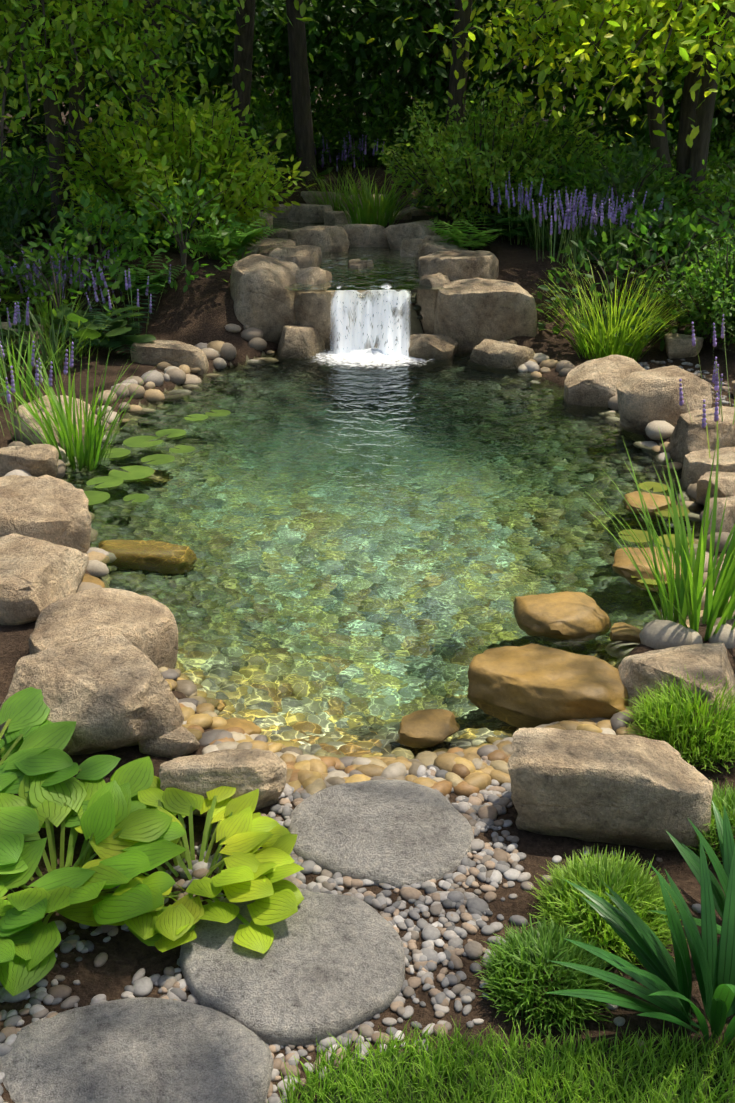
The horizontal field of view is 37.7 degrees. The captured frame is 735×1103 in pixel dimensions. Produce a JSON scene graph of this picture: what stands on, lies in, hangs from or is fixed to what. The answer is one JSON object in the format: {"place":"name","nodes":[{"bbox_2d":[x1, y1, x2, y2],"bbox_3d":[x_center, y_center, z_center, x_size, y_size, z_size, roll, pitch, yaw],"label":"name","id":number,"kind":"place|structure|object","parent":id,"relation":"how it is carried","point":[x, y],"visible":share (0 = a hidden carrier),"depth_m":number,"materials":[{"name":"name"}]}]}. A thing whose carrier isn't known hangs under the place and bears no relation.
{"place":"outdoors","nodes":[
{"label":"outdoors","id":0,"kind":"place"},
{"bbox_2d":[242,209,455,290],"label":"stream water","id":1,"kind":"structure","parent":0,"point":[394,269],"depth_m":8.02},
{"bbox_2d":[0,51,734,1102],"bbox_3d":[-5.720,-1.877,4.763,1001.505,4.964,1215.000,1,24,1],"label":"ground","id":2,"kind":"structure","parent":0,"point":[200,309],"depth_m":2.88,"materials":[{"name":"soil"}]},
{"bbox_2d":[0,475,35,485],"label":"boulder","id":3,"kind":"object","parent":2,"relation":"on","point":[8,480],"visible":0.1,"depth_m":4.65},
{"bbox_2d":[0,322,42,357],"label":"leafy plant","id":4,"kind":"object","parent":2,"relation":"on","point":[17,338],"visible":0.25,"depth_m":7.17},
{"bbox_2d":[0,444,58,476],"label":"boulder","id":5,"kind":"object","parent":2,"relation":"on","point":[36,460],"visible":0.77,"depth_m":4.87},
{"bbox_2d":[0,331,67,405],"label":"ornamental grass","id":6,"kind":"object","parent":2,"relation":"on","point":[28,379],"depth_m":6.15,"materials":[{"name":"green plant"}]},
{"bbox_2d":[0,534,88,624],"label":"boulder","id":7,"kind":"object","parent":2,"relation":"on","point":[37,576],"visible":0.79,"depth_m":3.71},
{"bbox_2d":[0,474,90,552],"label":"rim boulder","id":8,"kind":"object","parent":2,"relation":"on","point":[51,509],"visible":0.44,"depth_m":4.22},
{"bbox_2d":[14,395,91,452],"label":"rim boulder","id":9,"kind":"object","parent":2,"relation":"on","point":[22,410],"visible":0.21,"depth_m":5.43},
{"bbox_2d":[3,278,110,341],"bbox_3d":[-2.133,-1.705,7.415,0.909,0.482,0.922,-12,27,-24],"label":"leafy plant","id":10,"kind":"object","parent":2,"relation":"on","point":[43,314],"depth_m":7.36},
{"bbox_2d":[0,241,118,313],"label":"purple flowers","id":11,"kind":"object","parent":2,"relation":"on","point":[29,275],"visible":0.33,"depth_m":7.65,"materials":[{"name":"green plant"}]},
{"bbox_2d":[0,243,170,441],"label":"purple flowers","id":12,"kind":"object","parent":2,"relation":"on","point":[37,375],"visible":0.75,"depth_m":6.60,"materials":[{"name":"purple plant"}]},
{"bbox_2d":[0,635,183,754],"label":"boulder","id":13,"kind":"object","parent":2,"relation":"on","point":[108,692],"visible":0.77,"depth_m":2.92,"materials":[{"name":"stone"}]},
{"bbox_2d":[81,574,104,587],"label":"pebble","id":14,"kind":"object","parent":2,"relation":"on","point":[91,579],"visible":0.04,"depth_m":4.02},
{"bbox_2d":[0,687,195,995],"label":"hosta","id":15,"kind":"object","parent":2,"relation":"on","point":[39,768],"visible":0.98,"depth_m":2.47,"materials":[{"name":"plant"}]},
{"bbox_2d":[28,588,177,668],"bbox_3d":[-0.859,0.452,3.545,0.454,0.637,0.431,-12,27,-25],"label":"rim boulder","id":16,"kind":"object","parent":2,"relation":"on","point":[147,626],"visible":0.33,"depth_m":3.38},
{"bbox_2d":[0,997,273,1102],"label":"stepping stone","id":17,"kind":"object","parent":2,"relation":"on","point":[143,1050],"visible":0.92,"depth_m":2.01,"materials":[{"name":"stone"}]},
{"bbox_2d":[131,5,161,140],"bbox_3d":[-2.103,-8.879,8.941,10.589,11.450,12.335,1,24,1],"label":"tree trunk","id":18,"kind":"object","parent":2,"relation":"on","point":[146,82],"visible":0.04,"depth_m":11.46,"materials":[{"name":"brown plant"}]},
{"bbox_2d":[0,0,313,215],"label":"tree","id":19,"kind":"object","parent":2,"relation":"on","point":[52,25],"visible":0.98,"depth_m":7.94,"materials":[{"name":"green plant"}]},
{"bbox_2d":[138,726,199,758],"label":"rock","id":20,"kind":"object","parent":2,"relation":"on","point":[180,741],"visible":0.62,"depth_m":2.92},
{"bbox_2d":[130,340,208,374],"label":"boulder","id":21,"kind":"object","parent":2,"relation":"on","point":[172,353],"visible":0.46,"depth_m":6.84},
{"bbox_2d":[36,65,316,252],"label":"shrub stems","id":22,"kind":"object","parent":2,"relation":"on","point":[220,163],"visible":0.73,"depth_m":8.47,"materials":[{"name":"green plant"}]},
{"bbox_2d":[56,776,303,953],"bbox_3d":[-0.438,0.694,2.500,0.604,0.146,0.645,1,24,1],"label":"lime hosta","id":23,"kind":"object","parent":2,"relation":"on","point":[243,833],"visible":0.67,"depth_m":2.39,"materials":[{"name":"plant"}]},
{"bbox_2d":[0,0,376,236],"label":"tree","id":24,"kind":"object","parent":2,"relation":"on","point":[50,107],"visible":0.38,"depth_m":8.59,"materials":[{"name":"green plant"}]},
{"bbox_2d":[152,211,280,259],"bbox_3d":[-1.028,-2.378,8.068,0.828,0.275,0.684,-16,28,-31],"label":"fern","id":25,"kind":"object","parent":2,"relation":"on","point":[248,234],"visible":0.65,"depth_m":7.96,"materials":[{"name":"green plant"}]},
{"bbox_2d":[0,0,434,149],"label":"tree","id":26,"kind":"object","parent":2,"relation":"on","point":[219,73],"visible":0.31,"depth_m":13.87,"materials":[{"name":"green plant"}]},
{"bbox_2d":[159,749,286,816],"bbox_3d":[-0.373,0.597,2.741,0.338,0.181,0.170,1,24,1],"label":"boulder","id":27,"kind":"object","parent":2,"relation":"on","point":[243,771],"visible":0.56,"depth_m":2.67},
{"bbox_2d":[215,717,261,734],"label":"pebble","id":28,"kind":"object","parent":2,"relation":"on","point":[248,727],"visible":0.38,"depth_m":3.15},
{"bbox_2d":[222,244,260,258],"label":"stream stone","id":29,"kind":"object","parent":2,"relation":"on","point":[256,249],"visible":0.19,"depth_m":8.27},
{"bbox_2d":[231,0,255,185],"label":"tree trunk","id":30,"kind":"object","parent":2,"relation":"on","point":[243,58],"visible":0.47,"depth_m":11.11,"materials":[{"name":"brown plant"}]},
{"bbox_2d":[245,212,272,229],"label":"stream stone","id":31,"kind":"object","parent":2,"relation":"on","point":[269,217],"visible":0.12,"depth_m":10.11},
{"bbox_2d":[230,254,298,343],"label":"boulder","id":32,"kind":"object","parent":2,"relation":"on","point":[263,298],"visible":0.46,"depth_m":7.39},
{"bbox_2d":[252,240,287,250],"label":"stream stone","id":33,"kind":"object","parent":2,"relation":"on","point":[262,245],"visible":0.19,"depth_m":8.40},
{"bbox_2d":[257,238,295,256],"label":"pool stone","id":34,"kind":"object","parent":2,"relation":"on","point":[290,243],"visible":0.21,"depth_m":8.39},
{"bbox_2d":[264,204,293,217],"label":"stream stone","id":35,"kind":"object","parent":2,"relation":"on","point":[284,214],"visible":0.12,"depth_m":10.86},
{"bbox_2d":[268,228,289,238],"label":"stream stone","id":36,"kind":"object","parent":2,"relation":"on","point":[282,233],"visible":0.25,"depth_m":9.14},
{"bbox_2d":[189,69,372,170],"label":"shrub stems","id":37,"kind":"object","parent":2,"relation":"on","point":[265,100],"visible":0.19,"depth_m":13.53,"materials":[{"name":"green plant"}]},
{"bbox_2d":[180,888,404,1046],"bbox_3d":[-0.161,0.883,2.284,0.481,0.111,0.411,1,24,1],"label":"stepping stone","id":38,"kind":"object","parent":2,"relation":"on","point":[333,965],"visible":0.71,"depth_m":2.21,"materials":[{"name":"stone"}]},
{"bbox_2d":[268,245,321,268],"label":"pool stone","id":39,"kind":"object","parent":2,"relation":"on","point":[303,256],"visible":0.31,"depth_m":7.94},
{"bbox_2d":[277,325,324,357],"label":"fallen rock","id":40,"kind":"object","parent":2,"relation":"on","point":[297,341],"visible":0.52,"depth_m":7.27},
{"bbox_2d":[286,0,316,180],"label":"tree trunk","id":41,"kind":"object","parent":2,"relation":"on","point":[301,104],"visible":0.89,"depth_m":11.78,"materials":[{"name":"brown plant"}]},
{"bbox_2d":[0,756,615,1102],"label":"path pebbles","id":42,"kind":"object","parent":2,"relation":"on","point":[427,958],"visible":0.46,"depth_m":2.35,"materials":[{"name":"gravel"}]},
{"bbox_2d":[116,0,503,112],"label":"tree","id":43,"kind":"object","parent":2,"relation":"on","point":[288,88],"visible":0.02,"depth_m":17.60,"materials":[{"name":"green plant"}]},
{"bbox_2d":[288,204,332,222],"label":"stream stone","id":44,"kind":"object","parent":2,"relation":"on","point":[307,213],"visible":0.54,"depth_m":10.53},
{"bbox_2d":[295,267,331,291],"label":"rock","id":45,"kind":"object","parent":2,"relation":"on","point":[314,275],"visible":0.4,"depth_m":7.54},
{"bbox_2d":[294,291,335,347],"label":"fallen rock","id":46,"kind":"object","parent":2,"relation":"on","point":[313,309],"visible":0.5,"depth_m":7.36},
{"bbox_2d":[287,225,349,252],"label":"stream stone","id":47,"kind":"object","parent":2,"relation":"on","point":[326,238],"visible":0.52,"depth_m":8.79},
{"bbox_2d":[301,191,343,209],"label":"stream stone","id":48,"kind":"object","parent":2,"relation":"on","point":[319,195],"visible":0.35,"depth_m":11.51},
{"bbox_2d":[286,163,384,210],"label":"grass","id":49,"kind":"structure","parent":2,"relation":"on","point":[335,202],"depth_m":11.27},
{"bbox_2d":[323,211,360,225],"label":"stream stone","id":50,"kind":"object","parent":2,"relation":"on","point":[332,218],"visible":0.27,"depth_m":9.97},
{"bbox_2d":[314,132,384,171],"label":"purple flowers","id":51,"kind":"object","parent":2,"relation":"on","point":[345,153],"visible":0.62,"depth_m":13.30,"materials":[{"name":"green plant"}]},
{"bbox_2d":[348,259,373,267],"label":"pool stone","id":52,"kind":"object","parent":2,"relation":"on","point":[355,263],"visible":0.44,"depth_m":8.15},
{"bbox_2d":[335,224,388,246],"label":"stream stone","id":53,"kind":"object","parent":2,"relation":"on","point":[366,235],"visible":0.48,"depth_m":9.05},
{"bbox_2d":[0,95,734,361],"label":"shrubs","id":54,"kind":"object","parent":2,"relation":"on","point":[644,253],"visible":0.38,"depth_m":7.66,"materials":[{"name":"green plant"}]},
{"bbox_2d":[0,141,734,396],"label":"underplanting hostas","id":55,"kind":"object","parent":2,"relation":"on","point":[76,319],"visible":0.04,"depth_m":7.31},
{"bbox_2d":[0,674,734,1051],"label":"stray pebbles","id":56,"kind":"object","parent":2,"relation":"on","point":[72,1000],"visible":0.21,"depth_m":2.16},
{"bbox_2d":[0,124,734,377],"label":"underplanting grasses ferns","id":57,"kind":"object","parent":2,"relation":"on","point":[111,343],"visible":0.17,"depth_m":7.61,"materials":[{"name":"green plant"}]},
{"bbox_2d":[5,289,734,649],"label":"pebbles","id":58,"kind":"object","parent":2,"relation":"on","point":[657,635],"visible":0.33,"depth_m":5.59,"materials":[{"name":"stone"}]},
{"bbox_2d":[320,161,439,227],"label":"grass","id":59,"kind":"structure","parent":2,"relation":"on","point":[370,213],"depth_m":9.29,"materials":[{"name":"green plant"}]},
{"bbox_2d":[288,779,473,888],"bbox_3d":[0.032,0.712,2.665,0.464,0.110,0.404,1,24,1],"label":"stepping stone","id":60,"kind":"object","parent":2,"relation":"on","point":[398,834],"visible":0.83,"depth_m":2.61,"materials":[{"name":"stone"}]},
{"bbox_2d":[311,44,485,166],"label":"shrub stems","id":61,"kind":"object","parent":2,"relation":"on","point":[382,131],"visible":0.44,"depth_m":13.71,"materials":[{"name":"green plant"}]},
{"bbox_2d":[385,220,436,249],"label":"stream stone","id":62,"kind":"object","parent":2,"relation":"on","point":[397,234],"visible":0.48,"depth_m":8.89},
{"bbox_2d":[400,238,424,257],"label":"pool stone","id":63,"kind":"object","parent":2,"relation":"on","point":[410,248],"visible":0.12,"depth_m":8.58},
{"bbox_2d":[158,290,670,796],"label":"pebbles","id":64,"kind":"object","parent":2,"relation":"on","point":[470,772],"visible":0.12,"depth_m":2.96,"materials":[{"name":"stone"}]},
{"bbox_2d":[186,0,644,169],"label":"tree","id":65,"kind":"object","parent":2,"relation":"on","point":[421,12],"visible":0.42,"depth_m":13.95,"materials":[{"name":"green plant"}]},
{"bbox_2d":[402,205,447,215],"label":"stream stone","id":66,"kind":"object","parent":2,"relation":"on","point":[418,212],"visible":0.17,"depth_m":10.19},
{"bbox_2d":[408,334,456,359],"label":"fallen rock","id":67,"kind":"object","parent":2,"relation":"on","point":[435,346],"visible":0.46,"depth_m":7.23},
{"bbox_2d":[416,273,450,333],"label":"rocks","id":68,"kind":"object","parent":2,"relation":"on","point":[426,299],"visible":0.44,"depth_m":7.48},
{"bbox_2d":[266,0,605,126],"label":"tree","id":69,"kind":"object","parent":2,"relation":"on","point":[385,16],"visible":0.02,"depth_m":17.52,"materials":[{"name":"green plant"}]},
{"bbox_2d":[415,240,469,266],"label":"pool stone","id":70,"kind":"object","parent":2,"relation":"on","point":[427,247],"visible":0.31,"depth_m":8.13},
{"bbox_2d":[418,250,498,279],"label":"waterfall rock","id":71,"kind":"object","parent":2,"relation":"on","point":[460,265],"visible":0.54,"depth_m":7.68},
{"bbox_2d":[445,0,471,153],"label":"tree trunk","id":72,"kind":"object","parent":2,"relation":"on","point":[460,26],"visible":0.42,"depth_m":11.81,"materials":[{"name":"brown plant"}]},
{"bbox_2d":[422,210,503,248],"bbox_3d":[0.940,-2.776,9.825,1.174,0.966,3.762,7,25,15],"label":"fern","id":73,"kind":"object","parent":2,"relation":"on","point":[459,242],"visible":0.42,"depth_m":8.25,"materials":[{"name":"green plant"}]},
{"bbox_2d":[434,278,536,351],"bbox_3d":[0.816,-1.529,7.617,0.709,0.758,0.547,1,24,1],"label":"boulder","id":74,"kind":"object","parent":2,"relation":"on","point":[471,314],"visible":0.46,"depth_m":7.31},
{"bbox_2d":[362,76,613,228],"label":"shrub stems","id":75,"kind":"object","parent":2,"relation":"on","point":[469,169],"visible":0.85,"depth_m":9.08,"materials":[{"name":"green plant"}]},
{"bbox_2d":[469,339,534,368],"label":"fallen rock","id":76,"kind":"object","parent":2,"relation":"on","point":[493,353],"visible":0.4,"depth_m":7.03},
{"bbox_2d":[473,915,617,1041],"bbox_3d":[0.367,0.834,2.179,0.308,0.125,0.302,1,24,1],"label":"tuft","id":77,"kind":"object","parent":2,"relation":"on","point":[539,947],"visible":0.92,"depth_m":2.16,"materials":[{"name":"green plant"}]},
{"bbox_2d":[468,643,627,720],"bbox_3d":[0.564,0.493,3.364,0.526,0.323,0.325,12,27,25],"label":"boulder","id":78,"kind":"object","parent":2,"relation":"on","point":[544,682],"visible":0.54,"depth_m":3.26,"materials":[{"name":"stone"}]},
{"bbox_2d":[366,0,734,161],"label":"tree boughs","id":79,"kind":"object","parent":2,"relation":"on","point":[682,13],"visible":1,"depth_m":7.83,"materials":[{"name":"green plant"}]},
{"bbox_2d":[420,0,734,162],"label":"tree","id":80,"kind":"object","parent":2,"relation":"on","point":[669,90],"visible":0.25,"depth_m":12.87,"materials":[{"name":"green plant"}]},
{"bbox_2d":[473,0,734,238],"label":"tree","id":81,"kind":"object","parent":2,"relation":"on","point":[693,157],"visible":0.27,"depth_m":8.60,"materials":[{"name":"green plant"}]},
{"bbox_2d":[564,355,644,406],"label":"rim boulder","id":82,"kind":"object","parent":2,"relation":"on","point":[593,382],"visible":0.29,"depth_m":6.23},
{"bbox_2d":[525,845,686,974],"bbox_3d":[0.524,0.746,2.351,0.369,0.164,0.377,1,24,1],"label":"tuft","id":83,"kind":"object","parent":2,"relation":"on","point":[626,881],"visible":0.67,"depth_m":2.35,"materials":[{"name":"green plant"}]},
{"bbox_2d":[508,727,712,851],"bbox_3d":[0.597,0.619,2.708,0.508,0.311,0.276,1,24,1],"label":"boulder","id":84,"kind":"object","parent":2,"relation":"on","point":[631,790],"visible":0.88,"depth_m":2.60,"materials":[{"name":"stone"}]},
{"bbox_2d":[490,171,734,406],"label":"purple flowers","id":85,"kind":"object","parent":2,"relation":"on","point":[520,196],"visible":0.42,"depth_m":8.44,"materials":[{"name":"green plant"}]},
{"bbox_2d":[532,252,706,361],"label":"bank grass","id":86,"kind":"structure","parent":2,"relation":"on","point":[606,337],"depth_m":7.00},
{"bbox_2d":[511,131,734,249],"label":"shrub stems","id":87,"kind":"object","parent":2,"relation":"on","point":[578,182],"visible":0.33,"depth_m":8.58,"materials":[{"name":"green plant"}]},
{"bbox_2d":[512,186,734,457],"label":"purple flowers","id":88,"kind":"object","parent":2,"relation":"on","point":[571,222],"visible":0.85,"depth_m":7.70,"materials":[{"name":"purple plant"}]},
{"bbox_2d":[545,800,734,1044],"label":"strap leaf plant","id":89,"kind":"object","parent":2,"relation":"on","point":[665,980],"visible":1,"depth_m":2.11,"materials":[{"name":"plant"}]},
{"bbox_2d":[572,430,734,640],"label":"ornamental grass","id":90,"kind":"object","parent":2,"relation":"on","point":[687,589],"depth_m":3.66,"materials":[{"name":"green plant"}]},
{"bbox_2d":[616,666,734,772],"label":"tuft","id":91,"kind":"object","parent":2,"relation":"on","point":[648,709],"visible":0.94,"depth_m":2.99,"materials":[{"name":"green plant"}]},
{"bbox_2d":[618,643,734,733],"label":"boulder","id":92,"kind":"object","parent":2,"relation":"on","point":[647,668],"visible":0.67,"depth_m":3.17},
{"bbox_2d":[664,333,703,358],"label":"boulder","id":93,"kind":"object","parent":2,"relation":"on","point":[679,345],"visible":0.81,"depth_m":6.97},
{"bbox_2d":[638,359,733,406],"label":"bank gravel","id":94,"kind":"structure","parent":2,"relation":"on","point":[645,365],"depth_m":6.67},
{"bbox_2d":[650,232,734,351],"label":"shrub stems","id":95,"kind":"object","parent":2,"relation":"on","point":[718,302],"visible":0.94,"depth_m":6.89,"materials":[{"name":"green plant"}]},
{"bbox_2d":[669,406,734,462],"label":"boulder","id":96,"kind":"object","parent":2,"relation":"on","point":[688,435],"visible":0.71,"depth_m":5.18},
{"bbox_2d":[681,446,734,486],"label":"rim boulder","id":97,"kind":"object","parent":2,"relation":"on","point":[697,465],"visible":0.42,"depth_m":4.98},
{"bbox_2d":[682,778,734,866],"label":"tuft","id":98,"kind":"object","parent":2,"relation":"on","point":[720,799],"visible":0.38,"depth_m":2.67,"materials":[{"name":"green plant"}]},
{"bbox_2d":[696,471,734,504],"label":"boulder","id":99,"kind":"object","parent":2,"relation":"on","point":[726,482],"visible":0.65,"depth_m":4.72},
{"bbox_2d":[701,496,734,534],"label":"rim boulder","id":100,"kind":"object","parent":2,"relation":"on","point":[728,520],"visible":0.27,"depth_m":4.34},
{"bbox_2d":[61,345,707,759],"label":"pond water","id":101,"kind":"structure","parent":0,"point":[319,557],"depth_m":4.52,"materials":[{"name":"liquid"}]},
{"bbox_2d":[0,338,148,468],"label":"ornamental grass","id":102,"kind":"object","parent":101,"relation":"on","point":[87,451],"depth_m":5.23,"materials":[{"name":"green plant"}]},
{"bbox_2d":[84,410,230,504],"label":"lily pads","id":103,"kind":"object","parent":101,"relation":"on","point":[115,478],"visible":0.92,"depth_m":5.34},
{"bbox_2d":[330,282,410,356],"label":"waterfall","id":104,"kind":"structure","parent":101,"relation":"on","point":[354,339],"depth_m":7.33,"materials":[{"name":"liquid"}]},
{"bbox_2d":[309,347,434,368],"bbox_3d":[0.022,-1.327,7.247,1.000,0.045,0.720,1,24,1],"label":"waterfall foam","id":105,"kind":"object","parent":101,"relation":"on","point":[375,356],"visible":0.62,"depth_m":7.20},
{"bbox_2d":[400,709,458,742],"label":"rock","id":106,"kind":"object","parent":101,"relation":"in","point":[433,725],"visible":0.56,"depth_m":3.13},
{"bbox_2d":[514,591,608,636],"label":"rock","id":107,"kind":"object","parent":101,"relation":"in","point":[568,613],"visible":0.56,"depth_m":3.74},
{"bbox_2d":[610,622,640,641],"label":"rock","id":108,"kind":"object","parent":101,"relation":"in","point":[622,631],"visible":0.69,"depth_m":3.67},
{"bbox_2d":[612,547,680,580],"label":"rock","id":109,"kind":"object","parent":101,"relation":"in","point":[623,565],"visible":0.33,"depth_m":4.14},
{"bbox_2d":[624,491,675,513],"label":"rock","id":110,"kind":"object","parent":101,"relation":"in","point":[661,501],"visible":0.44,"depth_m":4.77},
{"bbox_2d":[618,482,694,584],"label":"lily pads","id":111,"kind":"object","parent":101,"relation":"on","point":[639,534],"visible":0.31,"depth_m":4.49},
{"bbox_2d":[616,365,712,434],"bbox_3d":[1.575,-0.788,5.760,0.483,0.355,0.386,1,24,1],"label":"boulder","id":112,"kind":"object","parent":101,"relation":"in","point":[645,397],"visible":0.67,"depth_m":5.62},
{"bbox_2d":[266,1012,734,1102],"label":"lawn grass","id":113,"kind":"structure","parent":0,"point":[390,1051],"depth_m":1.99,"materials":[{"name":"plant"}]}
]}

